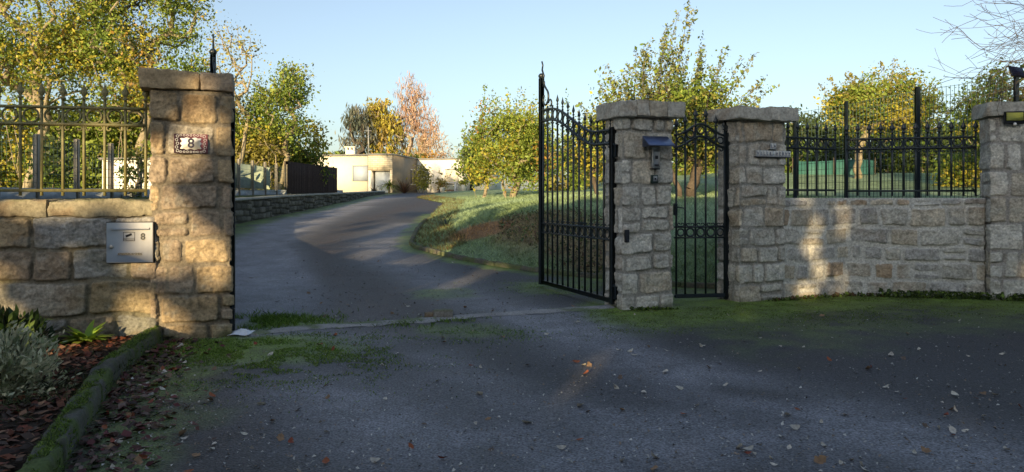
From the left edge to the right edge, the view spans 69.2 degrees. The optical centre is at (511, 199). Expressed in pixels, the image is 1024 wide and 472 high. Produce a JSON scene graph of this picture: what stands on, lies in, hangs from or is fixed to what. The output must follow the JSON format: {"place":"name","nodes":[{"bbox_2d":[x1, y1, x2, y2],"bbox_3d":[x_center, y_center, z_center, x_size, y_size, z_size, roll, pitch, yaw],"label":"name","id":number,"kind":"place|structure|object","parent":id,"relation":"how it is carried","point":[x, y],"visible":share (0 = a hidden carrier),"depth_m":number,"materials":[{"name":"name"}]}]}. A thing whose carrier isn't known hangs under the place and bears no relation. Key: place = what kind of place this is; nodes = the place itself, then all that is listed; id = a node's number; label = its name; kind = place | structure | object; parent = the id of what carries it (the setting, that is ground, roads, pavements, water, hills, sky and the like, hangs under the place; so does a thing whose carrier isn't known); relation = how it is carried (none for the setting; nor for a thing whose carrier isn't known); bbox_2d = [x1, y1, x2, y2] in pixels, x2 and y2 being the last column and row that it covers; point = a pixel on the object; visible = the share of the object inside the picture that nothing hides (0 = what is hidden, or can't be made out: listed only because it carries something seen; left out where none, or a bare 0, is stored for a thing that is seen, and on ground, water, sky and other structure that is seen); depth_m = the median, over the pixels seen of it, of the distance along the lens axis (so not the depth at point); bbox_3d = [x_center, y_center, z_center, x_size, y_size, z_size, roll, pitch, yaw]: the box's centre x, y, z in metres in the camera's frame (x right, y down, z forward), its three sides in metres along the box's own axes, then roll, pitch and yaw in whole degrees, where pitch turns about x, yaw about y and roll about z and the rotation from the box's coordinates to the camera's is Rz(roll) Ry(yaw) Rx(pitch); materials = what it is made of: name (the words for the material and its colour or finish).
{"place":"outdoors","nodes":[
{"label":"outdoors","id":0,"kind":"place"},
{"bbox_2d":[0,336,129,471],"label":"planting bed","id":1,"kind":"object","parent":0,"point":[13,425],"visible":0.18,"depth_m":4.44,"materials":[{"name":"soil"}]},
{"bbox_2d":[0,304,65,349],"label":"dark plant","id":2,"kind":"object","parent":1,"relation":"on","point":[31,319],"visible":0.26,"depth_m":6.29,"materials":[{"name":"green plant"}]},
{"bbox_2d":[4,313,73,340],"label":"grassy clump","id":3,"kind":"object","parent":1,"relation":"on","point":[50,326],"visible":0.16,"depth_m":6.60,"materials":[{"name":"green plant"}]},
{"bbox_2d":[0,320,82,403],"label":"variegated shrub","id":4,"kind":"object","parent":1,"relation":"on","point":[20,370],"visible":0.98,"depth_m":4.89,"materials":[{"name":"green plant"}]},
{"bbox_2d":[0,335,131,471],"bbox_3d":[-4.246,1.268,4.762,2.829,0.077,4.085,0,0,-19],"label":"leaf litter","id":5,"kind":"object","parent":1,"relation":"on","point":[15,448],"visible":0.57,"depth_m":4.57,"materials":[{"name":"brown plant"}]},
{"bbox_2d":[58,320,110,343],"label":"broadleaf plant","id":6,"kind":"object","parent":1,"relation":"on","point":[78,336],"visible":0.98,"depth_m":6.65,"materials":[{"name":"green plant"}]},
{"bbox_2d":[0,349,206,431],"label":"bed grass","id":7,"kind":"structure","parent":1,"relation":"on","point":[45,390],"depth_m":4.97,"materials":[{"name":"green plant"}]},
{"bbox_2d":[57,193,440,416],"bbox_3d":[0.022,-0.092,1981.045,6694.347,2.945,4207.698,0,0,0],"label":"ground","id":8,"kind":"structure","parent":0,"point":[237,196],"depth_m":16.93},
{"bbox_2d":[0,80,71,187],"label":"shrub","id":9,"kind":"object","parent":8,"relation":"on","point":[14,145],"visible":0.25,"depth_m":28.54,"materials":[{"name":"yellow plant"}]},
{"bbox_2d":[22,129,81,187],"bbox_3d":[-10.491,-0.755,17.070,1.270,1.697,1.467,0,0,0],"label":"shrub","id":10,"kind":"object","parent":8,"relation":"on","point":[30,176],"visible":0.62,"depth_m":16.86,"materials":[{"name":"green plant"}]},
{"bbox_2d":[0,0,135,187],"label":"broadleaf tree","id":11,"kind":"object","parent":8,"relation":"on","point":[13,56],"visible":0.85,"depth_m":26.78,"materials":[{"name":"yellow plant"}]},
{"bbox_2d":[0,90,149,188],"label":"shrub","id":12,"kind":"object","parent":8,"relation":"on","point":[74,132],"visible":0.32,"depth_m":28.98,"materials":[{"name":"green plant"}]},
{"bbox_2d":[0,198,157,337],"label":"stone wall","id":13,"kind":"structure","parent":8,"relation":"on","point":[55,265],"depth_m":6.91,"materials":[{"name":"stone"}]},
{"bbox_2d":[0,82,149,195],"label":"iron fence","id":14,"kind":"object","parent":13,"relation":"on","point":[62,125],"visible":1,"depth_m":7.07,"materials":[{"name":"metal"}]},
{"bbox_2d":[106,222,154,262],"bbox_3d":[-3.601,0.405,7.045,0.418,0.388,0.193,0,0,-11],"label":"letterbox","id":15,"kind":"object","parent":13,"relation":"attached to","point":[130,242],"visible":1,"depth_m":6.96,"materials":[{"name":"silver metal"}]},
{"bbox_2d":[106,222,152,262],"bbox_3d":[-3.585,0.405,6.962,0.405,0.375,0.024,0,0,-11],"label":"door","id":16,"kind":"structure","parent":15,"relation":"in","point":[122,246],"depth_m":6.96,"materials":[{"name":"metal"}]},
{"bbox_2d":[16,326,162,471],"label":"mossy kerb","id":17,"kind":"structure","parent":8,"relation":"on","point":[83,416],"depth_m":4.45,"materials":[{"name":"plant"}]},
{"bbox_2d":[26,325,163,471],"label":"kerb moss","id":18,"kind":"object","parent":17,"relation":"on","point":[86,395],"visible":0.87,"depth_m":4.32,"materials":[{"name":"green moss"}]},
{"bbox_2d":[56,85,149,187],"bbox_3d":[-17.763,-2.242,33.035,6.909,6.219,4.130,0,0,0],"label":"shrub","id":19,"kind":"object","parent":8,"relation":"on","point":[99,116],"visible":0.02,"depth_m":32.66,"materials":[{"name":"green plant"}]},
{"bbox_2d":[86,93,151,167],"bbox_3d":[-14.946,-2.087,30.931,5.881,5.001,4.301,0,0,0],"label":"shrub","id":20,"kind":"object","parent":8,"relation":"on","point":[135,134],"visible":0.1,"depth_m":30.24,"materials":[{"name":"green plant"}]},
{"bbox_2d":[98,158,151,188],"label":"garden shed","id":21,"kind":"structure","parent":8,"relation":"on","point":[116,167],"depth_m":23.93,"materials":[{"name":"white"}]},
{"bbox_2d":[114,140,150,197],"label":"shrub","id":22,"kind":"object","parent":8,"relation":"on","point":[131,154],"visible":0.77,"depth_m":16.94,"materials":[{"name":"green plant"}]},
{"bbox_2d":[37,0,232,157],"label":"broadleaf tree","id":23,"kind":"object","parent":8,"relation":"on","point":[111,32],"visible":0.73,"depth_m":27.32,"materials":[{"name":"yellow plant"}]},
{"bbox_2d":[0,132,342,198],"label":"boundary fence","id":24,"kind":"object","parent":8,"relation":"on","point":[252,176],"visible":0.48,"depth_m":16.09,"materials":[{"name":"wood"}]},
{"bbox_2d":[3,150,367,189],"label":"wood","id":25,"kind":"object","parent":8,"relation":"on","point":[337,152],"visible":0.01,"depth_m":92.19,"materials":[{"name":"green plant"}]},
{"bbox_2d":[138,67,235,339],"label":"gate pillar","id":26,"kind":"structure","parent":8,"relation":"on","point":[190,196],"depth_m":7.15,"materials":[{"name":"stone"}]},
{"bbox_2d":[174,134,207,153],"bbox_3d":[-3.082,-0.535,7.127,0.300,0.185,0.017,0,0,-19],"label":"number tile","id":27,"kind":"object","parent":26,"relation":"attached to","point":[190,143],"visible":1,"depth_m":7.12,"materials":[{"name":"white ceramic"}]},
{"bbox_2d":[209,34,234,330],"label":"driveway gate","id":28,"kind":"structure","parent":26,"relation":"attached to","point":[212,52],"depth_m":7.36,"materials":[{"name":"black metal"}]},
{"bbox_2d":[188,14,272,189],"bbox_3d":[-10.865,-3.556,27.926,3.195,7.033,3.101,0,0,36],"label":"broadleaf tree","id":29,"kind":"object","parent":8,"relation":"on","point":[237,98],"visible":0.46,"depth_m":28.13,"materials":[{"name":"yellow plant"}]},
{"bbox_2d":[235,116,286,189],"bbox_3d":[-11.091,-1.986,31.112,3.719,3.891,3.490,0,0,0],"label":"broadleaf tree","id":30,"kind":"object","parent":8,"relation":"on","point":[256,155],"visible":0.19,"depth_m":30.57,"materials":[{"name":"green plant"}]},
{"bbox_2d":[235,55,320,188],"bbox_3d":[-9.564,-2.848,29.239,4.271,5.615,3.330,0,0,0],"label":"broadleaf tree","id":31,"kind":"object","parent":8,"relation":"on","point":[287,98],"visible":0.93,"depth_m":28.90,"materials":[{"name":"green plant"}]},
{"bbox_2d":[251,109,334,193],"bbox_3d":[-10.170,-2.098,33.880,4.133,4.238,3.263,0,0,-15],"label":"broadleaf tree","id":32,"kind":"object","parent":8,"relation":"on","point":[311,158],"visible":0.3,"depth_m":33.61,"materials":[{"name":"green plant"}]},
{"bbox_2d":[235,191,384,224],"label":"wall","id":33,"kind":"structure","parent":8,"relation":"on","point":[247,209],"depth_m":23.73,"materials":[{"name":"stone"}]},
{"bbox_2d":[284,161,336,192],"bbox_3d":[-8.799,-0.837,33.000,0.161,1.473,8.280,0,0,0],"label":"brushwood screen","id":34,"kind":"object","parent":8,"relation":"on","point":[305,178],"visible":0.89,"depth_m":31.85,"materials":[{"name":"brown plant"}]},
{"bbox_2d":[334,103,381,153],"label":"birch tree","id":35,"kind":"object","parent":8,"relation":"on","point":[358,124],"visible":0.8,"depth_m":81.36,"materials":[{"name":"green plant"}]},
{"bbox_2d":[353,97,409,154],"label":"birch tree","id":36,"kind":"object","parent":8,"relation":"on","point":[385,123],"visible":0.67,"depth_m":83.31,"materials":[{"name":"yellow plant"}]},
{"bbox_2d":[377,179,401,192],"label":"palm","id":37,"kind":"object","parent":8,"relation":"on","point":[389,185],"visible":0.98,"depth_m":53.80,"materials":[{"name":"green plant"}]},
{"bbox_2d":[371,149,436,157],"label":"shrub","id":38,"kind":"object","parent":8,"relation":"on","point":[424,155],"visible":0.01,"depth_m":75.97,"materials":[{"name":"orange plant"}]},
{"bbox_2d":[317,127,500,192],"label":"bungalow","id":39,"kind":"object","parent":8,"relation":"on","point":[360,172],"visible":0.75,"depth_m":59.18,"materials":[{"name":"beige paint"}]},
{"bbox_2d":[352,165,367,180],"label":"window","id":40,"kind":"structure","parent":39,"relation":"in","point":[360,173],"depth_m":58.87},
{"bbox_2d":[375,171,389,192],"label":"door","id":41,"kind":"structure","parent":39,"relation":"in","point":[379,175],"depth_m":58.74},
{"bbox_2d":[445,169,458,184],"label":"window","id":42,"kind":"structure","parent":39,"relation":"in","point":[452,178],"depth_m":64.16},
{"bbox_2d":[468,180,480,190],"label":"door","id":43,"kind":"structure","parent":39,"relation":"in","point":[469,187],"depth_m":63.88,"materials":[{"name":"white glass"}]},
{"bbox_2d":[385,70,444,156],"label":"birch tree","id":44,"kind":"object","parent":8,"relation":"on","point":[410,118],"visible":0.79,"depth_m":85.50,"materials":[{"name":"orange plant"}]},
{"bbox_2d":[406,161,433,192],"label":"shrub","id":45,"kind":"object","parent":8,"relation":"on","point":[422,183],"visible":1,"depth_m":56.25,"materials":[{"name":"green plant"}]},
{"bbox_2d":[412,129,459,157],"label":"broadleaf tree","id":46,"kind":"object","parent":8,"relation":"on","point":[441,154],"visible":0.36,"depth_m":79.59,"materials":[{"name":"orange plant"}]},
{"bbox_2d":[433,170,453,190],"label":"shrub","id":47,"kind":"object","parent":8,"relation":"on","point":[440,183],"visible":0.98,"depth_m":61.82,"materials":[{"name":"green plant"}]},
{"bbox_2d":[409,218,714,288],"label":"lawn kerb","id":48,"kind":"structure","parent":8,"relation":"on","point":[503,264],"depth_m":13.36,"materials":[{"name":"stone"}]},
{"bbox_2d":[596,99,685,309],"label":"gate pillar","id":49,"kind":"structure","parent":8,"relation":"on","point":[643,255],"depth_m":9.12,"materials":[{"name":"stone"}]},
{"bbox_2d":[538,61,617,303],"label":"driveway gate","id":50,"kind":"structure","parent":49,"relation":"attached to","point":[613,154],"depth_m":10.29,"materials":[{"name":"black metal"}]},
{"bbox_2d":[624,230,628,242],"bbox_3d":[1.395,0.445,9.002,0.060,0.155,0.037,0,0,-20],"label":"lock keeper","id":51,"kind":"object","parent":49,"relation":"attached to","point":[626,236],"visible":1,"depth_m":8.99,"materials":[{"name":"black plastic"}]},
{"bbox_2d":[650,175,657,182],"bbox_3d":[1.750,-0.250,9.129,0.095,0.100,0.062,0,0,-20],"label":"key switch","id":52,"kind":"object","parent":49,"relation":"attached to","point":[654,178],"visible":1,"depth_m":9.10,"materials":[{"name":"grey plastic"}]},
{"bbox_2d":[642,136,674,168],"bbox_3d":[1.780,-0.572,9.047,0.355,0.406,0.203,0,0,-20],"label":"intercom","id":53,"kind":"object","parent":49,"relation":"attached to","point":[655,152],"visible":1,"depth_m":9.07,"materials":[{"name":"silver metal"}]},
{"bbox_2d":[570,163,932,183],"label":"wood","id":54,"kind":"object","parent":8,"relation":"on","point":[681,169],"visible":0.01,"depth_m":97.19,"materials":[{"name":"green plant"}]},
{"bbox_2d":[707,105,798,301],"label":"gate pillar","id":55,"kind":"structure","parent":8,"relation":"on","point":[756,191],"depth_m":9.82,"materials":[{"name":"stone"}]},
{"bbox_2d":[673,108,729,298],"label":"pedestrian gate","id":56,"kind":"structure","parent":55,"relation":"attached to","point":[724,227],"depth_m":9.84,"materials":[{"name":"black metal"}]},
{"bbox_2d":[754,150,790,157],"bbox_3d":[3.475,-0.600,9.885,0.624,0.094,0.035,0,0,-25],"label":"name sign","id":57,"kind":"object","parent":55,"relation":"attached to","point":[771,154],"visible":1,"depth_m":9.86,"materials":[{"name":"white plastic"}]},
{"bbox_2d":[781,198,985,297],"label":"stone wall","id":58,"kind":"structure","parent":8,"relation":"on","point":[851,245],"depth_m":10.27,"materials":[{"name":"stone"}]},
{"bbox_2d":[785,122,836,195],"bbox_3d":[4.145,-0.571,10.421,1.150,1.042,0.039,0,0,-25],"label":"iron fence","id":59,"kind":"object","parent":58,"relation":"on","point":[810,147],"visible":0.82,"depth_m":10.44,"materials":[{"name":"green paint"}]},
{"bbox_2d":[844,120,978,195],"bbox_3d":[5.632,-0.566,10.510,1.752,1.052,0.205,0,0,16],"label":"iron fence","id":60,"kind":"object","parent":58,"relation":"on","point":[951,147],"visible":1,"depth_m":10.40,"materials":[{"name":"black metal"}]},
{"bbox_2d":[917,0,1023,197],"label":"bare tree","id":61,"kind":"object","parent":8,"relation":"on","point":[1015,61],"visible":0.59,"depth_m":11.34,"materials":[{"name":"brown plant"}]},
{"bbox_2d":[971,101,1023,299],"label":"wall pillar","id":62,"kind":"structure","parent":8,"relation":"on","point":[1001,162],"depth_m":9.88,"materials":[{"name":"stone"}]},
{"bbox_2d":[1003,111,1023,124],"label":"floodlight","id":63,"kind":"object","parent":62,"relation":"attached to","point":[1013,117],"visible":1,"depth_m":9.76,"materials":[{"name":"black plastic"}]},
{"bbox_2d":[1008,66,1023,101],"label":"solar panel","id":64,"kind":"object","parent":62,"relation":"on","point":[1015,72],"visible":0.88,"depth_m":10.01,"materials":[{"name":"black plastic"}]},
{"bbox_2d":[0,0,1023,188],"label":"sky","id":65,"kind":"structure","parent":0,"point":[358,50],"materials":[{"name":"blue"}]},
{"bbox_2d":[62,192,1023,471],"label":"driveway","id":66,"kind":"structure","parent":0,"point":[274,270],"depth_m":5.54,"materials":[{"name":"grey asphalt"}]},
{"bbox_2d":[132,454,142,464],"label":"fallen leaf","id":67,"kind":"object","parent":66,"relation":"on","point":[138,459],"visible":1,"depth_m":3.78,"materials":[{"name":"brown plant"}]},
{"bbox_2d":[65,336,230,471],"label":"leaf litter","id":68,"kind":"object","parent":66,"relation":"on","point":[111,406],"visible":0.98,"depth_m":4.65,"materials":[{"name":"brown plant"}]},
{"bbox_2d":[230,328,254,335],"bbox_3d":[-2.683,1.309,7.389,0.213,0.055,0.281,0,0,0],"label":"plastic scrap","id":69,"kind":"object","parent":66,"relation":"on","point":[244,332],"visible":0.98,"depth_m":7.34,"materials":[{"name":"white plastic"}]},
{"bbox_2d":[141,331,445,370],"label":"moss tufts","id":70,"kind":"object","parent":66,"relation":"on","point":[238,344],"visible":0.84,"depth_m":6.74,"materials":[{"name":"green plant"}]},
{"bbox_2d":[235,306,383,334],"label":"grass tufts","id":71,"kind":"object","parent":66,"relation":"on","point":[270,319],"visible":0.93,"depth_m":8.16,"materials":[{"name":"green plant"}]},
{"bbox_2d":[114,326,587,439],"bbox_3d":[-1.402,1.338,6.371,3.420,0.018,4.179,0,0,-18],"label":"moss carpet","id":72,"kind":"object","parent":66,"relation":"on","point":[282,354],"visible":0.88,"depth_m":6.14,"materials":[{"name":"green plant"}]},
{"bbox_2d":[287,241,511,315],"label":"leaf litter","id":73,"kind":"object","parent":66,"relation":"on","point":[389,284],"visible":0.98,"depth_m":11.00,"materials":[{"name":"brown plant"}]},
{"bbox_2d":[395,179,415,192],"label":"flax plant","id":74,"kind":"object","parent":66,"relation":"on","point":[404,188],"visible":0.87,"depth_m":54.21,"materials":[{"name":"green plant"}]},
{"bbox_2d":[333,315,512,331],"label":"grass tufts","id":75,"kind":"object","parent":66,"relation":"on","point":[436,320],"visible":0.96,"depth_m":8.13,"materials":[{"name":"green plant"}]},
{"bbox_2d":[242,305,613,335],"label":"threshold path","id":76,"kind":"structure","parent":66,"relation":"on","point":[369,323],"depth_m":8.15,"materials":[{"name":"grey concrete"}]},
{"bbox_2d":[424,308,452,316],"bbox_3d":[-0.832,1.306,8.439,0.339,0.129,0.169,0,0,0],"label":"gate stop","id":77,"kind":"object","parent":76,"relation":"on","point":[443,312],"visible":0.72,"depth_m":8.36,"materials":[{"name":"concrete"}]},
{"bbox_2d":[438,182,457,192],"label":"garden bench","id":78,"kind":"object","parent":66,"relation":"on","point":[455,186],"visible":0.67,"depth_m":62.10,"materials":[{"name":"wood"}]},
{"bbox_2d":[362,323,595,347],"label":"moss tufts","id":79,"kind":"object","parent":66,"relation":"on","point":[516,333],"visible":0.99,"depth_m":7.37,"materials":[{"name":"green plant"}]},
{"bbox_2d":[102,301,1023,471],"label":"leaf litter","id":80,"kind":"object","parent":66,"relation":"on","point":[453,469],"visible":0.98,"depth_m":4.41,"materials":[{"name":"brown plant"}]},
{"bbox_2d":[445,277,693,298],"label":"moss tufts","id":81,"kind":"object","parent":66,"relation":"on","point":[543,286],"visible":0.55,"depth_m":11.16,"materials":[{"name":"green plant"}]},
{"bbox_2d":[629,306,679,310],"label":"weeds","id":82,"kind":"object","parent":66,"relation":"on","point":[652,308],"visible":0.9,"depth_m":9.02,"materials":[{"name":"green plant"}]},
{"bbox_2d":[464,303,999,335],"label":"moss tufts","id":83,"kind":"object","parent":66,"relation":"on","point":[860,314],"visible":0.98,"depth_m":8.53,"materials":[{"name":"green plant"}]},
{"bbox_2d":[590,296,1022,342],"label":"moss carpet","id":84,"kind":"object","parent":66,"relation":"on","point":[869,299],"visible":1,"depth_m":8.88,"materials":[{"name":"green moss"}]},
{"bbox_2d":[813,455,828,463],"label":"fallen leaf","id":85,"kind":"object","parent":66,"relation":"on","point":[820,459],"visible":1,"depth_m":3.80,"materials":[{"name":"brown plant"}]},
{"bbox_2d":[766,291,893,301],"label":"weeds","id":86,"kind":"object","parent":66,"relation":"on","point":[798,297],"visible":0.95,"depth_m":10.15,"materials":[{"name":"green plant"}]},
{"bbox_2d":[878,287,1023,300],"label":"weeds","id":87,"kind":"object","parent":66,"relation":"on","point":[938,294],"visible":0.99,"depth_m":10.02,"materials":[{"name":"green plant"}]},
{"bbox_2d":[410,173,981,282],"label":"lawn","id":88,"kind":"structure","parent":0,"point":[711,181],"depth_m":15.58,"materials":[{"name":"green plant"}]},
{"bbox_2d":[407,194,466,250],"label":"dry grass","id":89,"kind":"structure","parent":88,"relation":"on","point":[441,226],"depth_m":17.64,"materials":[{"name":"green plant"}]},
{"bbox_2d":[446,117,496,198],"bbox_3d":[-1.504,-1.706,30.980,2.443,3.721,2.239,0,0,-40],"label":"fruit tree","id":90,"kind":"object","parent":88,"relation":"on","point":[463,154],"visible":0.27,"depth_m":30.84,"materials":[{"name":"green plant"}]},
{"bbox_2d":[451,85,566,197],"bbox_3d":[-0.001,-2.023,27.148,4.446,4.422,3.726,0,0,0],"label":"fruit tree","id":91,"kind":"object","parent":88,"relation":"on","point":[517,149],"visible":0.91,"depth_m":26.61,"materials":[{"name":"green plant"}]},
{"bbox_2d":[495,206,602,272],"bbox_3d":[0.979,0.734,14.347,2.123,1.174,4.975,0,0,-22],"label":"ground cover","id":92,"kind":"object","parent":88,"relation":"on","point":[528,226],"visible":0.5,"depth_m":14.62,"materials":[{"name":"green plant"}]},
{"bbox_2d":[500,143,602,190],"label":"hedge bush","id":93,"kind":"object","parent":88,"relation":"on","point":[565,180],"visible":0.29,"depth_m":44.58,"materials":[{"name":"green plant"}]},
{"bbox_2d":[544,84,624,194],"bbox_3d":[2.575,-1.707,22.086,3.288,3.604,3.200,0,0,0],"label":"fruit tree","id":94,"kind":"object","parent":88,"relation":"on","point":[582,159],"visible":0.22,"depth_m":21.81,"materials":[{"name":"green plant"}]},
{"bbox_2d":[570,0,779,198],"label":"fruit tree","id":95,"kind":"object","parent":88,"relation":"on","point":[701,99],"visible":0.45,"depth_m":17.28,"materials":[{"name":"green plant"}]},
{"bbox_2d":[672,140,717,174],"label":"hedge bush","id":96,"kind":"object","parent":88,"relation":"on","point":[712,168],"visible":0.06,"depth_m":44.62,"materials":[{"name":"green plant"}]},
{"bbox_2d":[783,103,861,172],"bbox_3d":[12.992,-2.484,33.003,5.271,3.602,3.996,0,0,29],"label":"hedge bush","id":97,"kind":"object","parent":88,"relation":"on","point":[814,121],"visible":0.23,"depth_m":32.35,"materials":[{"name":"green plant"}]},
{"bbox_2d":[792,158,875,174],"bbox_3d":[11.694,-1.183,27.006,3.040,0.670,0.132,0,0,0],"label":"windbreak net","id":98,"kind":"object","parent":88,"relation":"on","point":[838,165],"visible":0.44,"depth_m":27.00,"materials":[{"name":"green fabric"}]},
{"bbox_2d":[804,107,924,172],"bbox_3d":[15.616,-2.605,33.087,5.798,3.962,3.671,0,0,0],"label":"hedge bush","id":99,"kind":"object","parent":88,"relation":"on","point":[907,160],"visible":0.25,"depth_m":32.31,"materials":[{"name":"green plant"}]},
{"bbox_2d":[813,55,959,178],"bbox_3d":[12.036,-2.589,24.072,4.560,4.193,3.177,0,0,0],"label":"broadleaf tree","id":100,"kind":"object","parent":88,"relation":"on","point":[855,91],"visible":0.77,"depth_m":23.55,"materials":[{"name":"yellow plant"}]},
{"bbox_2d":[793,77,1018,197],"bbox_3d":[6.070,-0.273,11.812,3.322,3.132,0.247,0,0,44],"label":"fence","id":101,"kind":"object","parent":88,"relation":"on","point":[917,105],"visible":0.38,"depth_m":11.72,"materials":[{"name":"green metal"}]},
{"bbox_2d":[863,114,979,172],"bbox_3d":[18.485,-2.226,32.756,6.157,4.083,3.609,0,0,0],"label":"hedge bush","id":102,"kind":"object","parent":88,"relation":"on","point":[944,133],"visible":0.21,"depth_m":32.39,"materials":[{"name":"green plant"}]},
{"bbox_2d":[923,144,981,187],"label":"shrub","id":103,"kind":"object","parent":88,"relation":"on","point":[945,168],"visible":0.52,"depth_m":19.82,"materials":[{"name":"green plant"}]},
{"bbox_2d":[930,117,979,168],"bbox_3d":[20.713,-2.455,33.072,6.064,3.696,3.540,0,0,0],"label":"hedge bush","id":104,"kind":"object","parent":88,"relation":"on","point":[961,138],"visible":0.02,"depth_m":32.50,"materials":[{"name":"green plant"}]},
{"bbox_2d":[939,54,1023,147],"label":"broadleaf tree","id":105,"kind":"object","parent":88,"relation":"on","point":[959,115],"visible":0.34,"depth_m":17.40,"materials":[{"name":"green plant"}]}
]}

